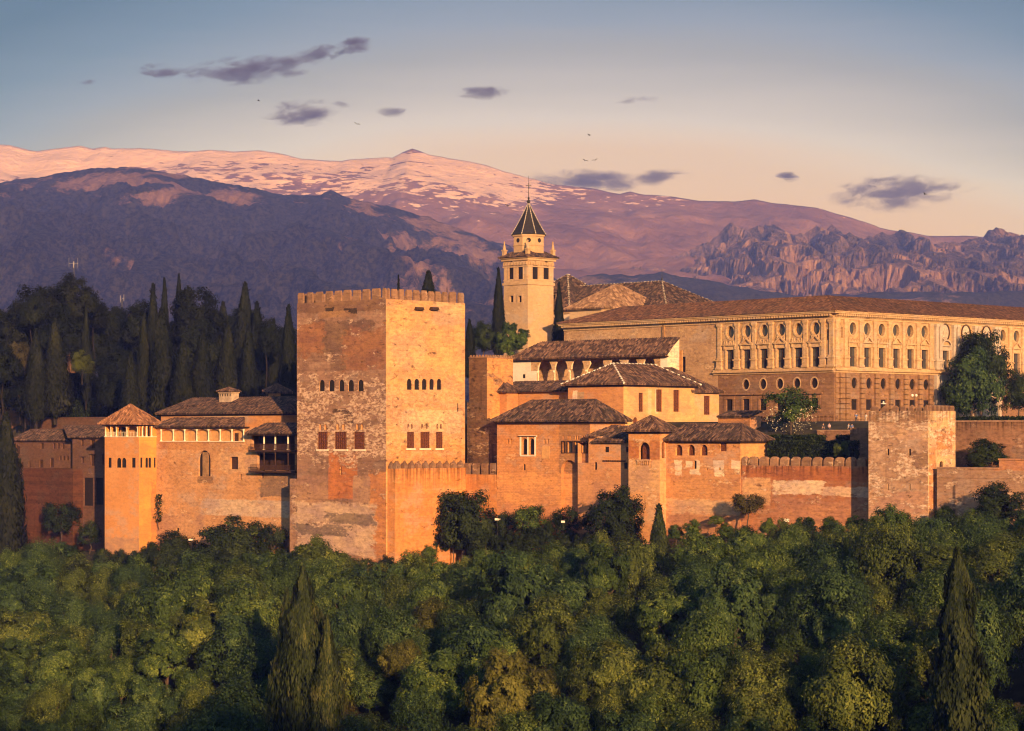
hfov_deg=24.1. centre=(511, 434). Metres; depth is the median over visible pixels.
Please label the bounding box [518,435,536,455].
window frame
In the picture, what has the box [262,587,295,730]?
cypress
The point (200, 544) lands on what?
shrub
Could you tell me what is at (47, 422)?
garden wall
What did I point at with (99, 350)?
broadleaf tree
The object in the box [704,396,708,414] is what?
window
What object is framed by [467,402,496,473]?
rubble wall
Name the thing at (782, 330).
round window
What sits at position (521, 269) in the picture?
window
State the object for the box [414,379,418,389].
window
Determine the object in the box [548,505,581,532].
shrub
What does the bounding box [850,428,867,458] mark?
brick pier
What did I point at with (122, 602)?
broadleaf tree
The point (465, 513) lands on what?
broadleaf tree
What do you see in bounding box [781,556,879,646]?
broadleaf tree
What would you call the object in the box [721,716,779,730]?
broadleaf tree
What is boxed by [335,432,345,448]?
window
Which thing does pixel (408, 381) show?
window
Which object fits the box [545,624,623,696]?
broadleaf tree
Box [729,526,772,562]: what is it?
broadleaf tree
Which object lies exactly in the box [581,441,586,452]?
window
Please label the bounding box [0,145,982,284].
mountain
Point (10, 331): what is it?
pine
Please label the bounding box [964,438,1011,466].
bush
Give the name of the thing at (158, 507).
climbing plant
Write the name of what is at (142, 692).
broadleaf tree
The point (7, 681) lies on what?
broadleaf tree
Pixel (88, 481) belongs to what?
window
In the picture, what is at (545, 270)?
window
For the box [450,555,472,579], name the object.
broadleaf tree
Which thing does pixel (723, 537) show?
broadleaf tree
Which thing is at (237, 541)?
broadleaf tree
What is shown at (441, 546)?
shrub
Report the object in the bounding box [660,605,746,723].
broadleaf tree
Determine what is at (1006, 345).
window
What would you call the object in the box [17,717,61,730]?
broadleaf tree
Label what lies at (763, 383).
round window
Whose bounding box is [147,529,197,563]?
broadleaf tree
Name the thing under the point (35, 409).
cypress
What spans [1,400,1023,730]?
ground
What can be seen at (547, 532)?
shrub
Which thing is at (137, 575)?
broadleaf tree
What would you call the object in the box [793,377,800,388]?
round window
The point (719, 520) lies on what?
shrub
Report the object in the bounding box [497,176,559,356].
bell tower
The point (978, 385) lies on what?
magnolia tree
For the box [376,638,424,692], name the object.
broadleaf tree
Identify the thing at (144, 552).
shrub
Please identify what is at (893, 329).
round window
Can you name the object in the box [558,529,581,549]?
shrub
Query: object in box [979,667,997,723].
broadleaf tree
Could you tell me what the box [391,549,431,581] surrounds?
broadleaf tree
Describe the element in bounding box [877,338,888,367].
window
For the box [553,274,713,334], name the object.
church
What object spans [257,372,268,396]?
broadleaf tree
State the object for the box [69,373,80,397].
broadleaf tree
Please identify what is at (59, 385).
cypress
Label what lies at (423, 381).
window
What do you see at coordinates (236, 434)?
door
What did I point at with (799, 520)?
shrub
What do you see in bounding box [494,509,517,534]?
shrub
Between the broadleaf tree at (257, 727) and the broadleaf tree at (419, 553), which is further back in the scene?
the broadleaf tree at (419, 553)
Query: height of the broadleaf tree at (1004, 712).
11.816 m
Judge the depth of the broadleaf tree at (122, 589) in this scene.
404.75 m
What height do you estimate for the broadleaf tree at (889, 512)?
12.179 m
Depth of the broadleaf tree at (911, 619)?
297.32 m
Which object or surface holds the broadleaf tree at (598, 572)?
on the ground
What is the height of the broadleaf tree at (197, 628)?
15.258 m
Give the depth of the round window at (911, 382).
445.67 m
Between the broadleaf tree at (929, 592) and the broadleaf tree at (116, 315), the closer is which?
the broadleaf tree at (929, 592)
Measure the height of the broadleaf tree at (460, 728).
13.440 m
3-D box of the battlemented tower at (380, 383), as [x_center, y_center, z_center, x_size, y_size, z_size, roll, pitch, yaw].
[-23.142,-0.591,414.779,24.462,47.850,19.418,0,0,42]
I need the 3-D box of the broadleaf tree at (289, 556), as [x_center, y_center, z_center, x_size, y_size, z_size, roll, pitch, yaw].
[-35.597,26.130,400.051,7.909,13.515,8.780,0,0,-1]
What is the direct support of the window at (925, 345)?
in the palace
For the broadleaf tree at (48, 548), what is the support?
on the ground
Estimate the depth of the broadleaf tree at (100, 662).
370.83 m
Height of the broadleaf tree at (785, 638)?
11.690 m
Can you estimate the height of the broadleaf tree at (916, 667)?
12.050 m
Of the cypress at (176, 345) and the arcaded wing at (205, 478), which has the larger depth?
the cypress at (176, 345)
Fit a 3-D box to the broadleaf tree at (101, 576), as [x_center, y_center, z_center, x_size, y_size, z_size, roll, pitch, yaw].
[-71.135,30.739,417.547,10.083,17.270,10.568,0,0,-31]
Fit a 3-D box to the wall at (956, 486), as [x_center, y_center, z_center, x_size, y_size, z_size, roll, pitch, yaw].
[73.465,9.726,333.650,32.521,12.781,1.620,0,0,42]
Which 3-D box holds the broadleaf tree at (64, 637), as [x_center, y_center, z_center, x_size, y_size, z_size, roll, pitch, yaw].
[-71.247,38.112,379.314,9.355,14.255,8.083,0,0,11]
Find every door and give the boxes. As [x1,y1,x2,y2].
[235,433,238,440]
[683,357,684,371]
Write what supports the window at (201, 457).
in the arcaded wing at (205, 478)
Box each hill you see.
[0,167,556,399]
[465,272,1023,399]
[623,223,1023,295]
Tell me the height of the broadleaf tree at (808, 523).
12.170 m
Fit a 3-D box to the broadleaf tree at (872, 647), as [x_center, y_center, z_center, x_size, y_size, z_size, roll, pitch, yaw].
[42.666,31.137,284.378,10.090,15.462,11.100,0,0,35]
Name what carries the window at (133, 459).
in the loggia tower at (130, 436)
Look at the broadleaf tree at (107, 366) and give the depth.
507.95 m
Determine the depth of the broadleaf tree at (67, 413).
508.92 m
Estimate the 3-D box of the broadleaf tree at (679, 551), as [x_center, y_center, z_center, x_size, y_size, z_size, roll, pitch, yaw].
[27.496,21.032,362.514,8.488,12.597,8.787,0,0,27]
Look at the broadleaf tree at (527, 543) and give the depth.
381.67 m
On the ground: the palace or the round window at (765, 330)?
the palace
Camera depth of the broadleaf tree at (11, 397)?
500.25 m
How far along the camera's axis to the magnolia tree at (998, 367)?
448.28 m
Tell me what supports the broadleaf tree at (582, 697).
on the ground
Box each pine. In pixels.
[0,298,36,353]
[6,284,59,350]
[50,272,102,396]
[83,296,112,367]
[168,285,230,340]
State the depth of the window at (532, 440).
402.23 m
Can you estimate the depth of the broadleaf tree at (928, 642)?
287.04 m
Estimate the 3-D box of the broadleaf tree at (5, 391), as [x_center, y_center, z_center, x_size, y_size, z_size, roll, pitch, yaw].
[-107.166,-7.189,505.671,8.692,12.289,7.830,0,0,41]
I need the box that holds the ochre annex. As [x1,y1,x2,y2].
[663,367,725,421]
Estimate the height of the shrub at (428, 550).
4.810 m
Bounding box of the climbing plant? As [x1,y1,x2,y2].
[153,494,162,529]
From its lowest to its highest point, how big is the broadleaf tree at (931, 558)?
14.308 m
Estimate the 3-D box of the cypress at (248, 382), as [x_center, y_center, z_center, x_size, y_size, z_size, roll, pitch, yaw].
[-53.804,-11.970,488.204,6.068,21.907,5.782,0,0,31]
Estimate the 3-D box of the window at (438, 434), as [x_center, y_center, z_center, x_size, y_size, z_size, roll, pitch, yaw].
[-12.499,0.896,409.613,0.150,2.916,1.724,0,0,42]
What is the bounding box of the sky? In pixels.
[0,0,1023,236]
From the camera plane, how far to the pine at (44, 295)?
541.52 m
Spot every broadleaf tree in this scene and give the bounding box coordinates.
[0,309,7,321]
[0,342,25,416]
[0,372,18,423]
[0,545,29,571]
[0,565,29,581]
[0,572,36,622]
[0,604,53,650]
[0,636,40,682]
[0,664,28,692]
[0,670,21,712]
[0,678,48,715]
[0,696,45,730]
[0,721,14,730]
[4,376,26,428]
[6,341,29,423]
[8,563,58,609]
[11,542,58,578]
[12,354,24,381]
[12,578,66,629]
[15,536,67,578]
[15,541,82,556]
[16,295,48,341]
[16,676,76,727]
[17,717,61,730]
[21,641,94,687]
[23,637,54,674]
[26,618,62,651]
[35,631,90,661]
[38,303,92,359]
[45,622,101,655]
[49,388,73,416]
[49,588,96,630]
[52,540,76,560]
[52,561,98,600]
[55,697,103,730]
[56,551,96,582]
[60,660,100,703]
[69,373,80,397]
[70,349,95,384]
[72,671,118,729]
[76,365,97,397]
[78,649,114,676]
[80,599,124,644]
[81,588,112,612]
[82,562,123,616]
[86,610,128,663]
[90,333,116,365]
[90,559,119,582]
[91,306,132,349]
[92,307,133,350]
[92,345,136,406]
[93,372,123,413]
[95,344,136,377]
[97,653,142,713]
[99,696,162,730]
[104,558,159,605]
[105,338,131,353]
[109,578,140,610]
[118,583,157,613]
[118,616,172,675]
[120,564,220,637]
[121,299,159,345]
[123,673,171,729]
[126,551,152,570]
[131,627,192,693]
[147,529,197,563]
[151,555,171,585]
[153,544,191,586]
[153,687,193,730]
[163,712,187,730]
[168,595,215,664]
[168,676,231,729]
[168,721,186,730]
[172,665,214,699]
[173,319,219,366]
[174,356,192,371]
[174,548,212,576]
[175,595,239,684]
[176,675,273,730]
[182,552,220,580]
[194,514,268,559]
[194,613,277,688]
[204,558,268,604]
[207,596,222,656]
[210,554,255,583]
[212,547,238,571]
[212,574,282,636]
[216,720,269,730]
[223,632,278,709]
[228,307,237,340]
[244,551,255,566]
[250,548,285,581]
[250,552,271,578]
[252,317,282,396]
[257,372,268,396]
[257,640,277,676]
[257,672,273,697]
[258,552,309,613]
[262,377,276,396]
[268,329,282,358]
[270,325,296,357]
[280,551,298,586]
[290,534,334,576]
[294,543,364,602]
[303,556,353,611]
[312,590,350,623]
[320,569,377,617]
[320,603,378,672]
[321,551,366,572]
[335,567,385,604]
[335,710,398,730]
[337,644,373,701]
[338,595,388,667]
[340,700,364,728]
[347,655,408,720]
[350,563,379,584]
[359,561,387,588]
[362,603,433,714]
[368,562,407,600]
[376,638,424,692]
[377,562,417,605]
[379,576,427,621]
[379,687,454,730]
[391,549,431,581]
[394,649,473,725]
[395,634,440,713]
[397,572,466,616]
[399,549,426,559]
[399,594,461,647]
[404,561,448,587]
[427,556,450,574]
[428,599,484,658]
[428,612,520,730]
[431,489,498,560]
[444,560,484,589]
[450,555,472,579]
[450,723,488,730]
[452,574,494,619]
[457,630,528,707]
[460,548,494,610]
[462,646,560,730]
[468,547,501,565]
[471,547,555,635]
[472,320,496,354]
[491,706,541,730]
[494,321,529,355]
[498,588,584,662]
[499,545,557,570]
[504,556,561,581]
[509,538,545,557]
[520,612,583,689]
[528,571,607,615]
[534,689,602,730]
[536,540,571,565]
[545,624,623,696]
[555,545,589,581]
[562,637,625,706]
[569,636,646,698]
[571,611,630,644]
[572,600,628,636]
[574,529,618,566]
[575,587,631,631]
[576,637,659,707]
[579,539,631,598]
[580,484,646,545]
[580,553,643,605]
[586,685,640,730]
[594,702,657,730]
[610,532,673,598]
[620,571,678,663]
[621,640,710,719]
[630,685,704,730]
[635,583,699,658]
[658,641,738,722]
[659,716,681,730]
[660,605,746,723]
[665,533,691,572]
[665,559,716,602]
[669,551,733,595]
[674,710,727,730]
[679,530,736,572]
[686,557,768,662]
[698,535,728,555]
[719,639,800,716]
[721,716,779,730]
[724,684,799,730]
[725,525,756,553]
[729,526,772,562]
[732,544,779,599]
[740,586,810,677]
[761,530,812,580]
[762,564,817,604]
[766,524,816,548]
[767,518,800,540]
[770,620,832,674]
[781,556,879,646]
[782,517,829,566]
[786,646,826,715]
[790,536,848,598]
[792,671,878,730]
[793,714,852,730]
[797,546,858,604]
[800,629,904,730]
[812,603,871,663]
[814,522,844,542]
[816,523,860,553]
[832,441,849,457]
[840,513,914,586]
[848,523,928,607]
[852,633,917,730]
[856,578,913,627]
[858,608,924,670]
[863,503,906,529]
[863,509,921,547]
[869,639,928,719]
[874,602,923,643]
[884,685,989,730]
[899,512,914,528]
[900,543,988,598]
[900,555,980,628]
[909,513,956,551]
[910,606,973,684]
[918,524,967,571]
[933,598,1023,692]
[936,512,962,535]
[953,509,1009,572]
[954,507,988,545]
[961,529,1023,586]
[969,480,1023,523]
[972,576,1023,681]
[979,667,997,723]
[985,698,1023,730]
[987,723,1017,730]
[992,542,1023,645]
[998,368,1023,415]
[1000,518,1016,536]
[1003,508,1023,536]
[1012,523,1023,544]
[1016,705,1023,724]
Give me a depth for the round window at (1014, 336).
468.14 m
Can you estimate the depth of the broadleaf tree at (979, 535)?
315.99 m
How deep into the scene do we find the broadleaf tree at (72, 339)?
517.52 m
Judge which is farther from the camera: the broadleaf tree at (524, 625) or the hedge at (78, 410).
the hedge at (78, 410)
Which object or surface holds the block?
on the ground
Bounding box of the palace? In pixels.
[556,295,1023,420]
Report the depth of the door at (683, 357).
457.46 m
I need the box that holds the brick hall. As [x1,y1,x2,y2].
[489,399,632,553]
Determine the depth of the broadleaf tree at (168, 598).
379.31 m
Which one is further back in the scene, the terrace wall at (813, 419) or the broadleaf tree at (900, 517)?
the terrace wall at (813, 419)
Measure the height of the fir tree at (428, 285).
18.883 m
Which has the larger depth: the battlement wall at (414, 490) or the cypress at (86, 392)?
the cypress at (86, 392)
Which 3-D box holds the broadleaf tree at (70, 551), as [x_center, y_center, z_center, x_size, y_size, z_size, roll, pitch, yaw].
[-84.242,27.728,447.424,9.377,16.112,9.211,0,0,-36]
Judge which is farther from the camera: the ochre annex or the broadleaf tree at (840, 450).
the ochre annex
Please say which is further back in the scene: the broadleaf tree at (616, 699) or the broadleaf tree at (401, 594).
the broadleaf tree at (401, 594)
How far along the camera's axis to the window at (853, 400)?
434.23 m
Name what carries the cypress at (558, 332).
on the ground
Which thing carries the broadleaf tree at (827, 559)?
on the ground
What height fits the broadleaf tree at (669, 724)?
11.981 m
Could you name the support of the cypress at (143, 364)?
on the ground
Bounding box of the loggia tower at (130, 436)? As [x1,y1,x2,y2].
[97,404,161,562]
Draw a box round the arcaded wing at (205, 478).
[153,417,296,553]
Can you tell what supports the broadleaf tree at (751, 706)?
on the ground
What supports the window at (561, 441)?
in the brick hall
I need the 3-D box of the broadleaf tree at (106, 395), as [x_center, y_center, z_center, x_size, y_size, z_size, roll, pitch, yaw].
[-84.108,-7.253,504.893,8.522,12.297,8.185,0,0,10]
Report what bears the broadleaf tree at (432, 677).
on the ground
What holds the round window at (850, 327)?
in the palace
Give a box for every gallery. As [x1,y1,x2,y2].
[245,422,296,472]
[512,337,682,381]
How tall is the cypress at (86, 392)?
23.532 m
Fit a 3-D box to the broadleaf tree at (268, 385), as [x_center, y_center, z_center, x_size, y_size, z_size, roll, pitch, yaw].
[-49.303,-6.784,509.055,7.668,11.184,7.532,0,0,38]
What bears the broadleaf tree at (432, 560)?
on the ground
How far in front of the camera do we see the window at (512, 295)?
525.76 m
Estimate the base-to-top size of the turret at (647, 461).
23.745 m
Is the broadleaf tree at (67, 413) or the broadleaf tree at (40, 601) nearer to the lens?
the broadleaf tree at (40, 601)
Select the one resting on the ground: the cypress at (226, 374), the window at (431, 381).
the cypress at (226, 374)
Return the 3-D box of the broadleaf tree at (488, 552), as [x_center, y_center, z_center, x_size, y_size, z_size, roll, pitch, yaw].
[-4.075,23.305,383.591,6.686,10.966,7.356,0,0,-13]
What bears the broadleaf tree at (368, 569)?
on the ground
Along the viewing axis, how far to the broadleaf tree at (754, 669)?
288.15 m
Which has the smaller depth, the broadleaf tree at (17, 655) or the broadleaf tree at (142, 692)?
the broadleaf tree at (142, 692)
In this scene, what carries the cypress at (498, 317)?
on the ground
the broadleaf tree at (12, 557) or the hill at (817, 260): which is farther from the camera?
the hill at (817, 260)
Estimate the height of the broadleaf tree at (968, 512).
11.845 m
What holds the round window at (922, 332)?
in the palace
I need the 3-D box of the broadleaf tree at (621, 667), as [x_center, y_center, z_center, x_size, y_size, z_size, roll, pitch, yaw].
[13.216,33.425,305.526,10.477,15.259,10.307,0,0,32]
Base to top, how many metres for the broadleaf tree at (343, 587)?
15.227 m
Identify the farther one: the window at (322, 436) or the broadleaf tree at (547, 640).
the window at (322, 436)
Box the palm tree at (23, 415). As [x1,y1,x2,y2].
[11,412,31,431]
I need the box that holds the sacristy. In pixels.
[563,284,646,318]
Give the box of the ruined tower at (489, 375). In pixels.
[469,355,512,418]
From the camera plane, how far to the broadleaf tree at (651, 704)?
289.40 m
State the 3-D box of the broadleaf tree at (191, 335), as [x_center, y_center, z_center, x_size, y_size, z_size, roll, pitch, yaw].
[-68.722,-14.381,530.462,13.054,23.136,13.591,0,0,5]
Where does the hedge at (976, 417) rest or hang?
on the ground
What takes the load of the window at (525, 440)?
in the brick hall
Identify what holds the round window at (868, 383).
in the palace
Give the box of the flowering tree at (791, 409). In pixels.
[761,385,820,434]
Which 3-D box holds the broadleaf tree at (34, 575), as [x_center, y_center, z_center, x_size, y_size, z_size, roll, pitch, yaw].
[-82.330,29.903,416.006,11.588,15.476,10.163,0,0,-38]
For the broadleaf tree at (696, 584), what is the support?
on the ground
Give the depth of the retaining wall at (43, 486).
477.16 m
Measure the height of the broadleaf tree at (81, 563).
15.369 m
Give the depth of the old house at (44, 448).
487.46 m
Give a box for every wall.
[23,468,82,550]
[30,417,105,428]
[388,460,465,567]
[464,463,496,524]
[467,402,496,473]
[716,410,761,428]
[741,456,867,534]
[761,416,837,421]
[817,430,849,440]
[937,458,1023,524]
[955,420,1023,466]
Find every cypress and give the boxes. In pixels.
[0,411,31,554]
[20,328,49,428]
[43,318,75,424]
[79,301,92,409]
[118,351,143,409]
[136,312,151,415]
[146,306,174,420]
[147,283,158,366]
[161,277,169,324]
[168,338,198,405]
[172,273,181,353]
[191,328,217,397]
[212,322,239,396]
[215,301,227,347]
[233,281,252,371]
[237,322,260,396]
[251,301,268,388]
[259,565,329,730]
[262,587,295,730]
[267,318,279,384]
[275,304,296,396]
[303,613,352,730]
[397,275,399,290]
[465,318,475,377]
[490,267,506,355]
[551,281,563,340]
[649,503,671,564]
[918,546,998,730]
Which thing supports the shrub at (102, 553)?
on the ground
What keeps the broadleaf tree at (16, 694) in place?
on the ground
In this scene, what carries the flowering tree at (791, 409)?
on the ground
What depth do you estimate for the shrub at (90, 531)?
462.99 m
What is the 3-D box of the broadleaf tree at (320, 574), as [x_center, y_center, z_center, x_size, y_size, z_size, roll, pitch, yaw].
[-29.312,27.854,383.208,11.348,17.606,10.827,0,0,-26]
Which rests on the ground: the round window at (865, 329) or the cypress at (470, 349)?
the cypress at (470, 349)
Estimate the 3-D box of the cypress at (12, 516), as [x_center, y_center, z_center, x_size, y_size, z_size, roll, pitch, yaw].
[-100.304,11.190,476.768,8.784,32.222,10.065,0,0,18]
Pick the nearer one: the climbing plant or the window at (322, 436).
the window at (322, 436)
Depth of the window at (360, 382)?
404.15 m
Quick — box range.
[513,380,568,405]
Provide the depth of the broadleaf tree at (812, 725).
263.39 m
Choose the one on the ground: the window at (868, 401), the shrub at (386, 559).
the shrub at (386, 559)
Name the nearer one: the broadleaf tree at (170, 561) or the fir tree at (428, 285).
the broadleaf tree at (170, 561)
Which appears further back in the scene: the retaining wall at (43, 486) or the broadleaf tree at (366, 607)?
the retaining wall at (43, 486)
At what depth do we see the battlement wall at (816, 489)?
362.70 m
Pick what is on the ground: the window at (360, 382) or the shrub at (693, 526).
the shrub at (693, 526)
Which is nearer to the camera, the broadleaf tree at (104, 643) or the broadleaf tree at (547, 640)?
the broadleaf tree at (547, 640)
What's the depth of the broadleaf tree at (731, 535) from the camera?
352.57 m
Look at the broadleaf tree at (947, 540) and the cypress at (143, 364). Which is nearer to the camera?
the broadleaf tree at (947, 540)
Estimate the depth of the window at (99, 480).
471.18 m
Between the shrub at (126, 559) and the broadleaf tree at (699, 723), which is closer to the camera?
the broadleaf tree at (699, 723)
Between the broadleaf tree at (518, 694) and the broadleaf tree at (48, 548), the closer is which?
the broadleaf tree at (518, 694)
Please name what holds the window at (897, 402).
in the palace
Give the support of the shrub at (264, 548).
on the ground
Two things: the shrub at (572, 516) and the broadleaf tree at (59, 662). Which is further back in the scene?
the shrub at (572, 516)
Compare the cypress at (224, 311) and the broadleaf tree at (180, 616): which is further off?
the cypress at (224, 311)
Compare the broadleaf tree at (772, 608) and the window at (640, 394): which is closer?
the broadleaf tree at (772, 608)
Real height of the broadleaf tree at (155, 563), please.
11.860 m
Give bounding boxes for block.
[496,382,521,413]
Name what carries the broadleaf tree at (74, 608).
on the ground
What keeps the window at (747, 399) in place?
in the palace
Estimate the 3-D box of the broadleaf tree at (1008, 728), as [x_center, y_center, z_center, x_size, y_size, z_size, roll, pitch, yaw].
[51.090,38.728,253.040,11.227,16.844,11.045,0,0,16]
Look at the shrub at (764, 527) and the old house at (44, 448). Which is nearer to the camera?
the shrub at (764, 527)
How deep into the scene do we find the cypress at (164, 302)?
533.65 m
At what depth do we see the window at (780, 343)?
439.29 m
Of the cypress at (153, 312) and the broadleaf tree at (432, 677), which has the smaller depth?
the broadleaf tree at (432, 677)
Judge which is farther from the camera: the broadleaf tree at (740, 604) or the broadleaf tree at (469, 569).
the broadleaf tree at (469, 569)
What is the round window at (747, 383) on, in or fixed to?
in the palace
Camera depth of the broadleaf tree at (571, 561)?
355.25 m
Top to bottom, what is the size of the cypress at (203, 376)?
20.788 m
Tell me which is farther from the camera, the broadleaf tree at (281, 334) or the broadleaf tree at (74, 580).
the broadleaf tree at (281, 334)
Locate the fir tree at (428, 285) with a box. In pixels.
[420,270,435,294]
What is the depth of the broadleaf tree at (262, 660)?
347.43 m
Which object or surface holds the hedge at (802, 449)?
on the ground
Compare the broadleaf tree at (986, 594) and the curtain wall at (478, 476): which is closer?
the broadleaf tree at (986, 594)
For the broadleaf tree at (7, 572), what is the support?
on the ground
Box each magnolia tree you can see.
[937,345,1009,416]
[954,329,1014,416]
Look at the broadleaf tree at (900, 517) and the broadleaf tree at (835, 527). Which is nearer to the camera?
the broadleaf tree at (900, 517)
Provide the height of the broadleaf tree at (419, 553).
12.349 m
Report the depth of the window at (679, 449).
379.34 m
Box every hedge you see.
[45,397,118,417]
[767,439,859,459]
[771,434,826,440]
[835,434,849,440]
[956,415,1023,419]
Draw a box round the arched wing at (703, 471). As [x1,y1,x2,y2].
[663,423,774,540]
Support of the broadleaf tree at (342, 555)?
on the ground
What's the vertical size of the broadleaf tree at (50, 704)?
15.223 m
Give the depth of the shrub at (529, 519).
395.45 m
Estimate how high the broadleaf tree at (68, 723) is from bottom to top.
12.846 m
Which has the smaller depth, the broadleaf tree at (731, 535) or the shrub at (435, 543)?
the broadleaf tree at (731, 535)
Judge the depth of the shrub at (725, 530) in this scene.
364.89 m
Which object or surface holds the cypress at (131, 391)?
on the ground
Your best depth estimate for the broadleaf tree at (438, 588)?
354.15 m
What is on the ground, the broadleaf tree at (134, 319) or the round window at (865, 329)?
the broadleaf tree at (134, 319)
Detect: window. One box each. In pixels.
[85,478,92,505]
[92,455,94,465]
[97,478,102,504]
[117,458,120,467]
[122,458,125,467]
[132,458,134,467]
[200,451,209,475]
[232,457,237,468]
[318,432,326,448]
[320,380,323,390]
[330,380,333,390]
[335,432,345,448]
[340,380,343,390]
[349,380,353,390]
[354,432,363,448]
[359,380,362,390]
[407,379,410,389]
[407,432,413,447]
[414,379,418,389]
[420,432,428,447]
[422,379,425,389]
[429,379,432,389]
[436,432,441,447]
[437,379,440,389]
[508,261,513,278]
[508,294,514,303]
[516,294,523,303]
[517,260,523,278]
[524,439,526,453]
[531,438,533,453]
[532,260,538,278]
[543,261,549,278]
[561,441,565,452]
[566,441,572,452]
[573,441,579,452]
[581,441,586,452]
[639,393,641,411]
[642,443,649,458]
[656,389,660,411]
[673,390,677,411]
[677,445,681,454]
[689,445,694,454]
[702,445,706,454]
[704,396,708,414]
[720,394,736,411]
[721,441,725,450]
[722,341,735,368]
[725,324,734,339]
[737,393,753,410]
[739,337,752,367]
[742,323,751,338]
[742,378,749,390]
[754,393,770,411]
[756,339,769,367]
[759,323,768,338]
[759,378,766,389]
[771,393,785,411]
[773,336,786,367]
[776,322,785,337]
[776,377,783,389]
[790,338,803,366]
[793,321,802,337]
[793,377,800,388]
[805,392,822,410]
[807,335,821,366]
[810,320,820,335]
[810,376,818,389]
[848,320,857,336]
[848,337,859,366]
[852,378,855,387]
[852,399,855,409]
[863,321,871,336]
[863,335,874,366]
[866,378,870,388]
[866,399,870,409]
[877,322,885,337]
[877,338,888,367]
[881,379,884,388]
[891,323,900,337]
[891,337,902,367]
[895,400,899,407]
[906,323,914,338]
[906,340,916,367]
[910,379,913,388]
[920,324,928,339]
[920,338,931,368]
[923,400,927,410]
[943,339,952,368]
[1001,328,1006,343]
[1001,344,1009,362]
[1012,329,1020,343]
[1012,342,1022,371]
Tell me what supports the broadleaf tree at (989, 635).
on the ground
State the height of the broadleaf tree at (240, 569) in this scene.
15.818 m
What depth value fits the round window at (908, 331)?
445.34 m
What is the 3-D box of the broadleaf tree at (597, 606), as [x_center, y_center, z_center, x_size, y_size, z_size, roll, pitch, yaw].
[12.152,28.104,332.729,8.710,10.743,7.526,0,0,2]
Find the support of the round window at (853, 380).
in the palace
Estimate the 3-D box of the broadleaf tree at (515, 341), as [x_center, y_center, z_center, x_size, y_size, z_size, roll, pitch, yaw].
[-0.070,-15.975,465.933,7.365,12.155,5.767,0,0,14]
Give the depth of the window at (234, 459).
433.54 m
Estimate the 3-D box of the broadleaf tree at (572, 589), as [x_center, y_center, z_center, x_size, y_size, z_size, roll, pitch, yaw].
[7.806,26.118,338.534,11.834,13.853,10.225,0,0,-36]
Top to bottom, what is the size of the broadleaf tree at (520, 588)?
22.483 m
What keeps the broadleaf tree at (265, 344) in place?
on the ground
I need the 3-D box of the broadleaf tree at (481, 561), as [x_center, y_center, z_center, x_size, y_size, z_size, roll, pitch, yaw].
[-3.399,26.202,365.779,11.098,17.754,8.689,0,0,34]
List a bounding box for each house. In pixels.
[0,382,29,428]
[14,429,71,478]
[63,425,104,550]
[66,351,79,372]
[154,387,296,449]
[561,363,701,425]
[578,425,627,545]
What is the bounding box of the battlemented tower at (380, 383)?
[290,288,464,564]
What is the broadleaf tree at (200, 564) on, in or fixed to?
on the ground
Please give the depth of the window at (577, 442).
395.32 m
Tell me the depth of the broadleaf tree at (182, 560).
421.44 m
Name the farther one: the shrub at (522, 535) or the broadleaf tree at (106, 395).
the broadleaf tree at (106, 395)
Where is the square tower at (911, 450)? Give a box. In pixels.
[868,405,954,523]
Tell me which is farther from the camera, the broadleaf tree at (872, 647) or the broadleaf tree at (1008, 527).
the broadleaf tree at (1008, 527)
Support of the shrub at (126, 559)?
on the ground
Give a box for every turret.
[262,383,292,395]
[621,415,677,545]
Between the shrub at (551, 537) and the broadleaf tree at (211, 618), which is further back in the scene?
the shrub at (551, 537)
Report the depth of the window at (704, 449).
376.02 m
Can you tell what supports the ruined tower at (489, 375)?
on the ground
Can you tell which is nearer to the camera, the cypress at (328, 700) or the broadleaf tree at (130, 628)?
the cypress at (328, 700)
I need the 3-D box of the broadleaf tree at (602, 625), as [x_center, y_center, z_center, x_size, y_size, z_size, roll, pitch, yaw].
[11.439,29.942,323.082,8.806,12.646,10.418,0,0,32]
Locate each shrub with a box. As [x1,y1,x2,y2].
[40,501,83,541]
[75,520,102,553]
[93,548,114,563]
[107,548,126,566]
[123,550,140,565]
[139,541,157,562]
[192,543,207,554]
[253,542,274,557]
[256,522,289,551]
[276,548,289,560]
[360,558,374,569]
[377,554,395,570]
[422,545,439,559]
[431,532,444,549]
[439,534,448,551]
[444,526,459,561]
[455,532,471,550]
[465,532,487,554]
[488,529,505,551]
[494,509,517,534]
[509,504,552,533]
[511,526,532,551]
[522,526,545,551]
[537,521,556,543]
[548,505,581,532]
[548,531,568,550]
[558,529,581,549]
[568,533,589,552]
[582,530,595,548]
[667,524,683,544]
[681,519,701,533]
[707,515,724,530]
[715,522,735,542]
[730,493,765,525]
[758,518,776,534]
[792,516,814,530]
[820,516,837,530]
[844,515,866,530]
[933,505,955,518]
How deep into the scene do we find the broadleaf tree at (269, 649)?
357.45 m
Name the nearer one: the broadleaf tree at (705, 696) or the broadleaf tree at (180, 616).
the broadleaf tree at (705, 696)
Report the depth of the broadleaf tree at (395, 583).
377.31 m
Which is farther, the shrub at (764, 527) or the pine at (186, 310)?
the pine at (186, 310)
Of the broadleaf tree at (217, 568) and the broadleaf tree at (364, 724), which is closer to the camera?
the broadleaf tree at (364, 724)
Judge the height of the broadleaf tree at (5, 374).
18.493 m
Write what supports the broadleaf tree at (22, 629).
on the ground

